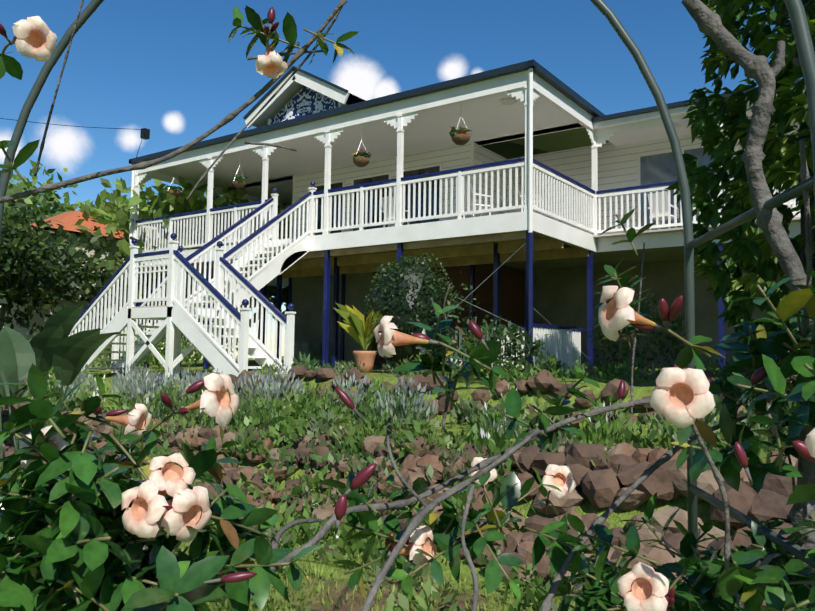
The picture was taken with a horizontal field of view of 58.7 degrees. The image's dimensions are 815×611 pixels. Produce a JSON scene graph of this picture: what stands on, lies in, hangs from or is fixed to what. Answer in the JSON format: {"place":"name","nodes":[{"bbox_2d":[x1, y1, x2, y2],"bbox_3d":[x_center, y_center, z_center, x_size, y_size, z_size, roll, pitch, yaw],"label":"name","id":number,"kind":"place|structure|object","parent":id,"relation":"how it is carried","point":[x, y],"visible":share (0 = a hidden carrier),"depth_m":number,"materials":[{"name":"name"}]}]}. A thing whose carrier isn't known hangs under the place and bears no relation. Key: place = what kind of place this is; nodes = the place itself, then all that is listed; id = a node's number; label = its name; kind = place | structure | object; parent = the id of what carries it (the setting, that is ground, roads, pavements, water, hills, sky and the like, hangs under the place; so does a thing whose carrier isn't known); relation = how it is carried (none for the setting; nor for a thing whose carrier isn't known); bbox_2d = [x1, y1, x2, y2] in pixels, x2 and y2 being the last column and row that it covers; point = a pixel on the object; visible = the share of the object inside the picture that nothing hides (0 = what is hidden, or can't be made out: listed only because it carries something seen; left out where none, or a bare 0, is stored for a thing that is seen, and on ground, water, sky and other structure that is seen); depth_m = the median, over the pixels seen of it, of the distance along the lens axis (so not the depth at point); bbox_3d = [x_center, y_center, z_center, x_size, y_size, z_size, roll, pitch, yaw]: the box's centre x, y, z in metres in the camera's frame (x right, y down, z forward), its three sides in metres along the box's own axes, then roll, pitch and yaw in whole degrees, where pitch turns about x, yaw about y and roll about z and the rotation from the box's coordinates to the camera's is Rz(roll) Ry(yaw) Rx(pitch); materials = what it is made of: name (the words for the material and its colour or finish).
{"place":"outdoors","nodes":[
{"label":"outdoors","id":0,"kind":"place"},
{"bbox_2d":[0,356,800,610],"bbox_3d":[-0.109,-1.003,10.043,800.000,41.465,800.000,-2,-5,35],"label":"ground","id":1,"kind":"structure","parent":0,"point":[643,387],"depth_m":5.11,"materials":[{"name":"green plant"}]},
{"bbox_2d":[4,230,128,369],"bbox_3d":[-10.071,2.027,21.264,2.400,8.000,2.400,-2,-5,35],"label":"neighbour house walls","id":2,"kind":"structure","parent":1,"relation":"on","point":[36,318],"depth_m":20.63,"materials":[{"name":"beige"}]},
{"bbox_2d":[20,210,125,238],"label":"neighbouring roof","id":3,"kind":"structure","parent":2,"relation":"on","point":[70,219],"depth_m":20.91,"materials":[{"name":"tile"}]},
{"bbox_2d":[0,118,149,156],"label":"power line","id":4,"kind":"object","parent":1,"relation":"on","point":[145,133],"visible":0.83,"depth_m":27.29,"materials":[{"name":"black"}]},
{"bbox_2d":[0,268,476,367],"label":"dark tree trunks","id":5,"kind":"object","parent":1,"relation":"on","point":[3,312],"visible":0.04,"depth_m":18.00,"materials":[{"name":"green plant"}]},
{"bbox_2d":[286,286,287,316],"bbox_3d":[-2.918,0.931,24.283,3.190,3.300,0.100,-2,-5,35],"label":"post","id":6,"kind":"object","parent":1,"relation":"on","point":[286,299],"visible":0.07,"depth_m":25.22,"materials":[{"name":"black"}]},
{"bbox_2d":[353,351,376,372],"bbox_3d":[-0.669,0.885,11.402,0.380,0.340,0.380,-2,-5,35],"label":"terracotta pot","id":7,"kind":"object","parent":1,"relation":"on","point":[367,358],"visible":0.94,"depth_m":11.28,"materials":[{"name":"orange ceramic"}]},
{"bbox_2d":[0,365,797,610],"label":"rockery","id":8,"kind":"object","parent":1,"relation":"on","point":[600,484],"visible":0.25,"depth_m":5.24,"materials":[{"name":"brown stone"}]},
{"bbox_2d":[0,160,799,610],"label":"garden plants","id":9,"kind":"object","parent":1,"relation":"on","point":[28,254],"visible":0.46,"depth_m":8.60,"materials":[{"name":"green plant"}]},
{"bbox_2d":[294,343,505,366],"bbox_3d":[-0.504,1.190,18.198,6.766,0.900,0.540,-2,-5,35],"label":"clutter","id":10,"kind":"object","parent":1,"relation":"on","point":[313,349],"visible":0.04,"depth_m":19.65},
{"bbox_2d":[75,157,733,372],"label":"blue house trim","id":11,"kind":"structure","parent":1,"relation":"on","point":[530,324],"depth_m":15.50,"materials":[{"name":"blue paint"}]},
{"bbox_2d":[138,231,588,278],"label":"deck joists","id":12,"kind":"object","parent":11,"relation":"on","point":[465,250],"visible":0.4,"depth_m":16.29,"materials":[{"name":"wood"}]},
{"bbox_2d":[363,252,493,365],"bbox_3d":[0.349,0.120,11.441,2.430,2.038,1.587,-2,-5,35],"label":"clipped shrub","id":13,"kind":"object","parent":1,"relation":"on","point":[404,291],"visible":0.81,"depth_m":11.27,"materials":[{"name":"green plant"}]},
{"bbox_2d":[68,68,805,380],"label":"white house trim","id":14,"kind":"structure","parent":1,"relation":"on","point":[175,318],"depth_m":15.01,"materials":[{"name":"white wood"}]},
{"bbox_2d":[131,181,314,309],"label":"post caps","id":15,"kind":"object","parent":14,"relation":"on","point":[245,302],"visible":0.79,"depth_m":14.12,"materials":[{"name":"blue paint"}]},
{"bbox_2d":[271,86,337,123],"bbox_3d":[-2.474,-4.680,17.305,2.240,1.150,0.001,-2,-5,35],"label":"gable fretwork panel","id":16,"kind":"object","parent":14,"relation":"attached to","point":[304,101],"visible":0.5,"depth_m":17.30,"materials":[{"name":"wood"}]},
{"bbox_2d":[171,116,588,358],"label":"steel rods","id":17,"kind":"object","parent":14,"relation":"attached to","point":[483,281],"visible":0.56,"depth_m":13.90,"materials":[{"name":"grey metal"}]},
{"bbox_2d":[167,133,469,197],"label":"hanging basket plants","id":18,"kind":"object","parent":17,"relation":"hanging from","point":[457,139],"visible":0.98,"depth_m":15.81,"materials":[{"name":"green plant"}]},
{"bbox_2d":[166,126,471,191],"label":"hanging baskets","id":19,"kind":"object","parent":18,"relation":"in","point":[365,154],"visible":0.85,"depth_m":15.86,"materials":[{"name":"green plant"}]},
{"bbox_2d":[154,93,752,204],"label":"veranda ceiling","id":20,"kind":"structure","parent":14,"relation":"on","point":[489,120],"depth_m":17.46,"materials":[{"name":"white paint"}]},
{"bbox_2d":[499,97,680,128],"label":"ceiling lamps","id":21,"kind":"object","parent":20,"relation":"attached to","point":[508,101],"visible":0.77,"depth_m":14.73,"materials":[{"name":"white"}]},
{"bbox_2d":[129,59,801,163],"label":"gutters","id":22,"kind":"object","parent":14,"relation":"on","point":[542,72],"visible":0.83,"depth_m":15.43,"materials":[{"name":"blue"}]},
{"bbox_2d":[132,217,799,309],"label":"deck boards","id":23,"kind":"object","parent":14,"relation":"on","point":[794,219],"visible":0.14,"depth_m":14.94,"materials":[{"name":"wood"}]},
{"bbox_2d":[382,180,794,229],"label":"veranda chairs","id":24,"kind":"object","parent":23,"relation":"on","point":[792,203],"visible":0.27,"depth_m":15.66,"materials":[{"name":"white"}]},
{"bbox_2d":[640,136,796,230],"bbox_3d":[7.112,-2.520,15.812,4.050,2.080,0.012,-2,-5,35],"label":"window","id":25,"kind":"structure","parent":14,"relation":"attached to","point":[657,168],"depth_m":16.73,"materials":[{"name":"glass"}]},
{"bbox_2d":[371,263,524,368],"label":"garage door","id":26,"kind":"structure","parent":1,"relation":"on","point":[512,295],"depth_m":18.11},
{"bbox_2d":[292,238,792,367],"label":"cream house","id":27,"kind":"structure","parent":1,"relation":"on","point":[559,292],"depth_m":18.55,"materials":[{"name":"beige paint"}]},
{"bbox_2d":[294,104,799,237],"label":"house weatherboards","id":28,"kind":"object","parent":27,"relation":"attached to","point":[617,166],"visible":0.27,"depth_m":18.02,"materials":[{"name":"beige wood"}]},
{"bbox_2d":[315,166,439,234],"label":"house glazing","id":29,"kind":"structure","parent":28,"relation":"in","point":[386,177],"depth_m":19.18,"materials":[{"name":"black glass"}]},
{"bbox_2d":[293,69,609,158],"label":"house roof","id":30,"kind":"structure","parent":28,"relation":"on","point":[559,141],"depth_m":21.34,"materials":[{"name":"grey metal"}]},
{"bbox_2d":[666,0,814,352],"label":"mango tree leaves","id":31,"kind":"object","parent":1,"relation":"on","point":[750,246],"visible":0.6,"depth_m":7.35,"materials":[{"name":"green plant"}]},
{"bbox_2d":[786,0,814,294],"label":"mango tree","id":32,"kind":"object","parent":1,"relation":"on","point":[803,125],"visible":0.23,"depth_m":7.49,"materials":[{"name":"green plant"}]},
{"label":"garden arch feet","id":33,"kind":"object","parent":1,"relation":"on","visible":0},
{"bbox_2d":[0,0,814,568],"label":"garden arch","id":34,"kind":"structure","parent":33,"relation":"on","point":[800,28],"depth_m":2.14,"materials":[{"name":"metal"}]},
{"bbox_2d":[0,0,814,610],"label":"vine","id":35,"kind":"object","parent":34,"relation":"attached to","point":[92,567],"depth_m":1.41,"materials":[{"name":"green plant"}]},
{"bbox_2d":[0,7,814,606],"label":"flower buds","id":36,"kind":"object","parent":35,"relation":"attached to","point":[664,311],"visible":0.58,"depth_m":1.25,"materials":[{"name":"plant"}]},
{"bbox_2d":[0,0,802,359],"label":"sky","id":37,"kind":"structure","parent":0,"point":[171,69],"materials":[{"name":"blue"}]}
]}

